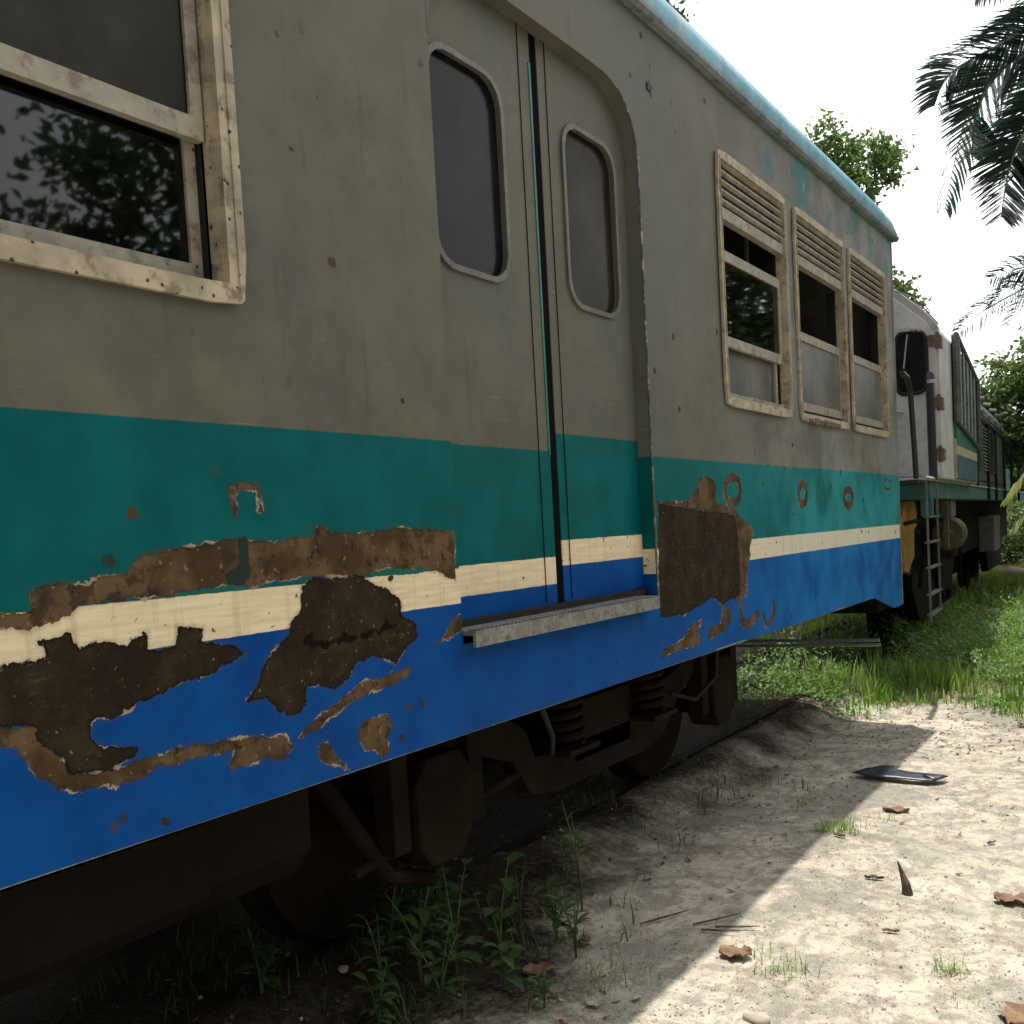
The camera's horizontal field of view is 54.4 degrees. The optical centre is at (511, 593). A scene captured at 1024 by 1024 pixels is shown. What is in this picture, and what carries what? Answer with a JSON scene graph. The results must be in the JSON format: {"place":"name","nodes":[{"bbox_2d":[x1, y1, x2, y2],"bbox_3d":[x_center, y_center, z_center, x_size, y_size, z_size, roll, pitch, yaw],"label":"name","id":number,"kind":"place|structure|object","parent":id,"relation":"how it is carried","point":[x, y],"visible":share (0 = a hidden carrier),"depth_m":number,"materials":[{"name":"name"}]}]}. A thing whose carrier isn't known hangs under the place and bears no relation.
{"place":"outdoors","nodes":[
{"label":"outdoors","id":0,"kind":"place"},
{"bbox_2d":[0,536,1023,1023],"bbox_3d":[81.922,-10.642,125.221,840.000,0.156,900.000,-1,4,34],"label":"ground","id":1,"kind":"structure","parent":0,"point":[772,890],"depth_m":3.88,"materials":[{"name":"beige sand"}]},
{"bbox_2d":[228,921,287,993],"bbox_3d":[-0.803,1.145,3.115,0.221,0.225,0.168,0,5,45],"label":"weed","id":2,"kind":"object","parent":1,"relation":"on","point":[260,957],"visible":1,"depth_m":3.12,"materials":[{"name":"green plant"}]},
{"bbox_2d":[337,965,348,972],"bbox_3d":[-0.557,1.244,3.298,0.037,0.026,0.038,-4,4,-20],"label":"stone","id":3,"kind":"object","parent":1,"relation":"on","point":[343,968],"visible":1,"depth_m":3.29,"materials":[{"name":"grey stone"}]},
{"bbox_2d":[351,956,402,1023],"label":"weed","id":4,"kind":"object","parent":1,"relation":"on","point":[377,1000],"visible":1,"depth_m":3.06,"materials":[{"name":"green plant"}]},
{"bbox_2d":[346,906,407,988],"bbox_3d":[-0.427,1.154,3.249,0.183,0.286,0.259,-3,3,1],"label":"weed","id":5,"kind":"object","parent":1,"relation":"on","point":[376,958],"visible":0.89,"depth_m":3.22,"materials":[{"name":"green plant"}]},
{"bbox_2d":[368,862,431,954],"bbox_3d":[-0.384,1.049,3.453,0.252,0.394,0.238,-4,4,-20],"label":"weed","id":6,"kind":"object","parent":1,"relation":"on","point":[388,906],"visible":0.48,"depth_m":3.44,"materials":[{"name":"green plant"}]},
{"bbox_2d":[1,750,809,1023],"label":"sparse grass","id":7,"kind":"structure","parent":1,"relation":"on","point":[188,946],"depth_m":3.37,"materials":[{"name":"green plant"}]},
{"bbox_2d":[364,866,449,980],"bbox_3d":[-0.318,1.114,3.336,0.239,0.381,0.352,-1,4,34],"label":"weed","id":8,"kind":"object","parent":1,"relation":"on","point":[419,924],"visible":0.75,"depth_m":3.33,"materials":[{"name":"green plant"}]},
{"bbox_2d":[404,864,460,936],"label":"weed","id":9,"kind":"object","parent":1,"relation":"on","point":[440,897],"visible":0.47,"depth_m":3.62,"materials":[{"name":"green plant"}]},
{"bbox_2d":[397,918,472,1003],"bbox_3d":[-0.221,1.198,3.221,0.198,0.246,0.231,-1,4,34],"label":"weed","id":10,"kind":"object","parent":1,"relation":"on","point":[440,972],"visible":0.99,"depth_m":3.21,"materials":[{"name":"green plant"}]},
{"bbox_2d":[409,857,485,974],"bbox_3d":[-0.204,1.096,3.405,0.249,0.431,0.264,-5,4,-24],"label":"weed","id":11,"kind":"object","parent":1,"relation":"on","point":[475,955],"visible":0.77,"depth_m":3.42,"materials":[{"name":"green plant"}]},
{"bbox_2d":[465,852,523,956],"bbox_3d":[-0.011,1.122,3.567,0.291,0.343,0.206,-6,4,-35],"label":"weed","id":12,"kind":"object","parent":1,"relation":"on","point":[494,916],"visible":0.84,"depth_m":3.55,"materials":[{"name":"green plant"}]},
{"bbox_2d":[483,940,525,990],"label":"weed","id":13,"kind":"object","parent":1,"relation":"on","point":[498,963],"visible":1,"depth_m":3.27,"materials":[{"name":"green plant"}]},
{"bbox_2d":[502,854,542,926],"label":"weed","id":14,"kind":"object","parent":1,"relation":"on","point":[517,898],"visible":0.88,"depth_m":3.80,"materials":[{"name":"green plant"}]},
{"bbox_2d":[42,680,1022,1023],"bbox_3d":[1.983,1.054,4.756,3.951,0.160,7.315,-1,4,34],"label":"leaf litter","id":15,"kind":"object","parent":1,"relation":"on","point":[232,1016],"visible":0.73,"depth_m":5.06,"materials":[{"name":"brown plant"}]},
{"bbox_2d":[522,961,551,974],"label":"dead leaf","id":16,"kind":"object","parent":1,"relation":"on","point":[531,968],"visible":0.91,"depth_m":3.41,"materials":[{"name":"brown plant"}]},
{"bbox_2d":[526,970,558,1007],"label":"weed","id":17,"kind":"object","parent":1,"relation":"on","point":[541,995],"visible":1,"depth_m":3.12,"materials":[{"name":"green plant"}]},
{"bbox_2d":[532,874,584,939],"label":"weed","id":18,"kind":"object","parent":1,"relation":"on","point":[557,922],"visible":0.88,"depth_m":3.64,"materials":[{"name":"green plant"}]},
{"bbox_2d":[555,1019,568,1023],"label":"dead leaf","id":19,"kind":"object","parent":1,"relation":"on","point":[560,1021],"visible":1,"depth_m":3.00,"materials":[{"name":"brown plant"}]},
{"bbox_2d":[544,894,589,958],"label":"weed","id":20,"kind":"object","parent":1,"relation":"on","point":[573,932],"visible":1,"depth_m":3.47,"materials":[{"name":"green plant"}]},
{"bbox_2d":[545,825,593,878],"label":"weed","id":21,"kind":"object","parent":1,"relation":"on","point":[565,855],"visible":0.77,"depth_m":4.17,"materials":[{"name":"green plant"}]},
{"bbox_2d":[548,792,603,911],"bbox_3d":[0.235,1.010,3.878,0.277,0.476,0.237,-1,4,34],"label":"weed","id":22,"kind":"object","parent":1,"relation":"on","point":[577,836],"visible":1,"depth_m":3.88,"materials":[{"name":"green plant"}]},
{"bbox_2d":[578,933,591,944],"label":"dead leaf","id":23,"kind":"object","parent":1,"relation":"on","point":[587,940],"visible":0.66,"depth_m":3.63,"materials":[{"name":"brown plant"}]},
{"bbox_2d":[158,577,1022,1023],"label":"rail","id":24,"kind":"object","parent":1,"relation":"on","point":[236,991],"visible":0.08,"depth_m":4.24,"materials":[{"name":"metal"}]},
{"bbox_2d":[0,0,902,997],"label":"rail carriage","id":25,"kind":"object","parent":24,"relation":"on","point":[414,414],"visible":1,"depth_m":2.57,"materials":[{"name":"metal"}]},
{"bbox_2d":[0,0,245,304],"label":"window","id":26,"kind":"structure","parent":25,"relation":"in","point":[107,107],"depth_m":1.94,"materials":[{"name":"beige metal"}]},
{"bbox_2d":[427,0,572,618],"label":"door leaf","id":27,"kind":"structure","parent":25,"relation":"in","point":[482,65],"depth_m":3.02,"materials":[{"name":"grey metal"}]},
{"bbox_2d":[534,37,643,600],"bbox_3d":[0.284,-0.921,3.534,0.036,1.858,0.600,-1,4,34],"label":"door leaf","id":28,"kind":"structure","parent":25,"relation":"in","point":[586,150],"depth_m":3.51,"materials":[{"name":"grey metal"}]},
{"bbox_2d":[715,149,792,417],"bbox_3d":[1.130,-1.420,4.751,0.106,1.115,0.910,-1,4,34],"label":"window","id":29,"kind":"structure","parent":25,"relation":"in","point":[755,304],"depth_m":4.77,"materials":[{"name":"beige metal"}]},
{"bbox_2d":[792,206,849,428],"bbox_3d":[1.714,-1.500,5.619,0.109,1.123,0.930,-1,4,34],"label":"window","id":30,"kind":"structure","parent":25,"relation":"in","point":[822,367],"depth_m":5.67,"materials":[{"name":"beige metal"}]},
{"bbox_2d":[835,248,889,436],"bbox_3d":[2.278,-1.587,6.465,0.106,1.115,0.910,-1,4,34],"label":"window","id":31,"kind":"structure","parent":25,"relation":"in","point":[869,380],"depth_m":6.54,"materials":[{"name":"beige metal"}]},
{"bbox_2d":[829,289,1023,646],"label":"locomotive","id":32,"kind":"object","parent":24,"relation":"on","point":[954,477],"visible":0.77,"depth_m":9.40,"materials":[{"name":"white paint"}]},
{"bbox_2d":[586,999,601,1006],"bbox_3d":[0.258,1.284,3.116,0.042,0.012,0.042,-5,4,-33],"label":"stone","id":33,"kind":"object","parent":1,"relation":"on","point":[597,1002],"visible":1,"depth_m":3.12,"materials":[{"name":"stone"}]},
{"bbox_2d":[198,693,1017,1020],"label":"pebbles","id":34,"kind":"object","parent":1,"relation":"on","point":[700,877],"visible":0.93,"depth_m":4.39,"materials":[{"name":"stone"}]},
{"bbox_2d":[577,944,651,989],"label":"grass tuft","id":35,"kind":"object","parent":1,"relation":"on","point":[591,969],"visible":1,"depth_m":3.36,"materials":[{"name":"plant"}]},
{"bbox_2d":[633,993,641,999],"bbox_3d":[0.396,1.273,3.144,0.029,0.011,0.043,0,5,44],"label":"stone","id":36,"kind":"object","parent":1,"relation":"on","point":[636,996],"visible":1,"depth_m":3.15,"materials":[{"name":"stone"}]},
{"bbox_2d":[639,910,687,923],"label":"twig","id":37,"kind":"object","parent":1,"relation":"on","point":[662,917],"visible":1,"depth_m":3.76,"materials":[{"name":"brown wood"}]},
{"bbox_2d":[666,0,698,22],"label":"tall tree","id":38,"kind":"object","parent":1,"relation":"on","point":[681,12],"visible":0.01,"depth_m":16.71,"materials":[{"name":"green plant"}]},
{"bbox_2d":[693,913,739,924],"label":"twig","id":39,"kind":"object","parent":1,"relation":"on","point":[718,918],"visible":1,"depth_m":3.72,"materials":[{"name":"brown wood"}]},
{"bbox_2d":[701,929,739,931],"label":"twig","id":40,"kind":"object","parent":1,"relation":"on","point":[720,930],"visible":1,"depth_m":3.62,"materials":[{"name":"brown wood"}]},
{"bbox_2d":[719,945,751,957],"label":"dead leaf","id":41,"kind":"object","parent":1,"relation":"on","point":[731,950],"visible":1,"depth_m":3.45,"materials":[{"name":"brown plant"}]},
{"bbox_2d":[716,925,759,927],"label":"twig","id":42,"kind":"object","parent":1,"relation":"on","point":[735,926],"visible":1,"depth_m":3.66,"materials":[{"name":"brown wood"}]},
{"bbox_2d":[742,1011,769,1023],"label":"stone","id":43,"kind":"object","parent":1,"relation":"on","point":[754,1017],"visible":1,"depth_m":2.96,"materials":[{"name":"white stone"}]},
{"bbox_2d":[733,939,781,959],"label":"grass tuft","id":44,"kind":"object","parent":1,"relation":"on","point":[762,951],"visible":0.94,"depth_m":3.43,"materials":[{"name":"green plant"}]},
{"bbox_2d":[734,946,826,986],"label":"grass tuft","id":45,"kind":"object","parent":1,"relation":"on","point":[804,969],"visible":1,"depth_m":3.29,"materials":[{"name":"green plant"}]},
{"bbox_2d":[783,792,812,807],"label":"grass tuft","id":46,"kind":"object","parent":1,"relation":"on","point":[797,801],"visible":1,"depth_m":5.19,"materials":[{"name":"green plant"}]},
{"bbox_2d":[801,818,829,832],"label":"grass tuft","id":47,"kind":"object","parent":1,"relation":"on","point":[827,827],"visible":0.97,"depth_m":4.71,"materials":[{"name":"green plant"}]},
{"bbox_2d":[833,832,845,836],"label":"dead leaf","id":48,"kind":"object","parent":1,"relation":"on","point":[839,834],"visible":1,"depth_m":4.60,"materials":[{"name":"brown plant"}]},
{"bbox_2d":[810,812,877,837],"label":"grass tuft","id":49,"kind":"object","parent":1,"relation":"on","point":[844,826],"visible":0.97,"depth_m":4.68,"materials":[{"name":"green plant"}]},
{"bbox_2d":[838,635,860,672],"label":"weed","id":50,"kind":"object","parent":1,"relation":"on","point":[850,648],"visible":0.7,"depth_m":8.79,"materials":[{"name":"green plant"}]},
{"bbox_2d":[803,96,919,205],"bbox_3d":[4.926,-3.536,15.992,3.336,7.839,2.189,-1,4,34],"label":"broadleaf tree","id":51,"kind":"object","parent":1,"relation":"on","point":[884,156],"visible":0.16,"depth_m":14.85,"materials":[{"name":"green plant"}]},
{"bbox_2d":[864,875,883,878],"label":"dead leaf","id":52,"kind":"object","parent":1,"relation":"on","point":[874,876],"visible":1,"depth_m":4.09,"materials":[{"name":"brown plant"}]},
{"bbox_2d":[736,554,1023,664],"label":"rail","id":53,"kind":"object","parent":1,"relation":"on","point":[772,649],"depth_m":11.42,"materials":[{"name":"metal"}]},
{"bbox_2d":[737,589,1023,720],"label":"ground cover","id":54,"kind":"object","parent":1,"relation":"on","point":[935,620],"visible":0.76,"depth_m":9.49,"materials":[{"name":"green plant"}]},
{"bbox_2d":[866,809,896,821],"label":"grass tuft","id":55,"kind":"object","parent":1,"relation":"on","point":[883,816],"visible":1,"depth_m":4.88,"materials":[{"name":"plant"}]},
{"bbox_2d":[882,928,899,931],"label":"dead leaf","id":56,"kind":"object","parent":1,"relation":"on","point":[891,930],"visible":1,"depth_m":3.58,"materials":[{"name":"brown plant"}]},
{"bbox_2d":[882,805,909,811],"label":"dead leaf","id":57,"kind":"object","parent":1,"relation":"on","point":[898,808],"visible":1,"depth_m":5.00,"materials":[{"name":"brown plant"}]},
{"bbox_2d":[852,765,947,780],"bbox_3d":[2.187,1.012,5.621,0.500,0.033,0.200,-1,4,27],"label":"plastic shard","id":58,"kind":"object","parent":1,"relation":"on","point":[886,771],"visible":1,"depth_m":5.59,"materials":[{"name":"black plastic"}]},
{"bbox_2d":[891,635,917,684],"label":"weed","id":59,"kind":"object","parent":1,"relation":"on","point":[904,662],"visible":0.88,"depth_m":8.52,"materials":[{"name":"green plant"}]},
{"bbox_2d":[897,861,912,895],"bbox_3d":[1.558,1.125,3.936,0.043,0.133,0.051,-5,4,-22],"label":"dry husk","id":60,"kind":"object","parent":1,"relation":"on","point":[906,888],"visible":1,"depth_m":3.93,"materials":[{"name":"brown plant"}]},
{"bbox_2d":[892,265,931,312],"bbox_3d":[5.623,-2.295,15.817,1.225,5.300,2.628,-5,4,-23],"label":"slender tree","id":61,"kind":"object","parent":1,"relation":"on","point":[899,286],"visible":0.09,"depth_m":14.73,"materials":[{"name":"green plant"}]},
{"bbox_2d":[931,951,977,982],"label":"grass tuft","id":62,"kind":"object","parent":1,"relation":"on","point":[954,964],"visible":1,"depth_m":3.24,"materials":[{"name":"green plant"}]},
{"bbox_2d":[956,632,974,668],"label":"weed","id":63,"kind":"object","parent":1,"relation":"on","point":[966,649],"visible":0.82,"depth_m":9.31,"materials":[{"name":"green plant"}]},
{"bbox_2d":[908,0,1023,229],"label":"palm tree","id":64,"kind":"object","parent":1,"relation":"on","point":[988,146],"visible":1,"depth_m":7.88,"materials":[{"name":"green plant"}]},
{"bbox_2d":[942,988,989,1013],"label":"grass tuft","id":65,"kind":"object","parent":1,"relation":"on","point":[961,999],"visible":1,"depth_m":3.03,"materials":[{"name":"plant"}]},
{"bbox_2d":[950,252,1023,340],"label":"palm tree","id":66,"kind":"object","parent":1,"relation":"on","point":[1003,280],"visible":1,"depth_m":15.97,"materials":[{"name":"green plant"}]},
{"bbox_2d":[984,609,1010,617],"bbox_3d":[6.481,0.304,13.303,0.294,0.206,0.316,-4,4,-17],"label":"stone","id":67,"kind":"object","parent":1,"relation":"on","point":[996,611],"visible":0.16,"depth_m":13.23,"materials":[{"name":"grey stone"}]},
{"bbox_2d":[972,326,1023,488],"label":"bushy tree","id":68,"kind":"object","parent":1,"relation":"on","point":[1004,387],"visible":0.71,"depth_m":17.85,"materials":[{"name":"green plant"}]},
{"bbox_2d":[979,500,1023,563],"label":"bush","id":69,"kind":"object","parent":1,"relation":"on","point":[1009,544],"visible":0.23,"depth_m":23.88,"materials":[{"name":"green plant"}]},
{"bbox_2d":[994,891,1023,904],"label":"dead leaf","id":70,"kind":"object","parent":1,"relation":"on","point":[1010,898],"visible":1,"depth_m":3.82,"materials":[{"name":"brown plant"}]},
{"bbox_2d":[996,1001,1023,1023],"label":"dead leaf","id":71,"kind":"object","parent":1,"relation":"on","point":[1013,1013],"visible":1,"depth_m":2.92,"materials":[{"name":"brown plant"}]},
{"bbox_2d":[1000,473,1023,536],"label":"palm sapling","id":72,"kind":"object","parent":1,"relation":"on","point":[1014,488],"visible":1,"depth_m":8.44,"materials":[{"name":"green plant"}]},
{"bbox_2d":[1000,404,1023,534],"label":"wood","id":73,"kind":"object","parent":1,"relation":"on","point":[1021,467],"depth_m":52.01,"materials":[{"name":"green plant"}]},
{"bbox_2d":[1001,567,1023,577],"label":"stone","id":74,"kind":"object","parent":1,"relation":"on","point":[1013,570],"visible":0.63,"depth_m":19.25,"materials":[{"name":"grey stone"}]},
{"bbox_2d":[1007,437,1023,538],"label":"tree","id":75,"kind":"object","parent":1,"relation":"on","point":[1015,480],"visible":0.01,"depth_m":26.94,"materials":[{"name":"green plant"}]},
{"bbox_2d":[68,690,1023,1023],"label":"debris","id":76,"kind":"object","parent":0,"point":[762,856],"visible":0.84,"depth_m":4.17,"materials":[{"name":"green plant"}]},
{"bbox_2d":[670,0,1023,412],"label":"sky","id":77,"kind":"structure","parent":0,"point":[804,56],"materials":[{"name":"white"}]},
{"bbox_2d":[737,556,1023,727],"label":"grass","id":78,"kind":"structure","parent":0,"point":[953,679],"depth_m":8.56,"materials":[{"name":"green plant"}]}
]}

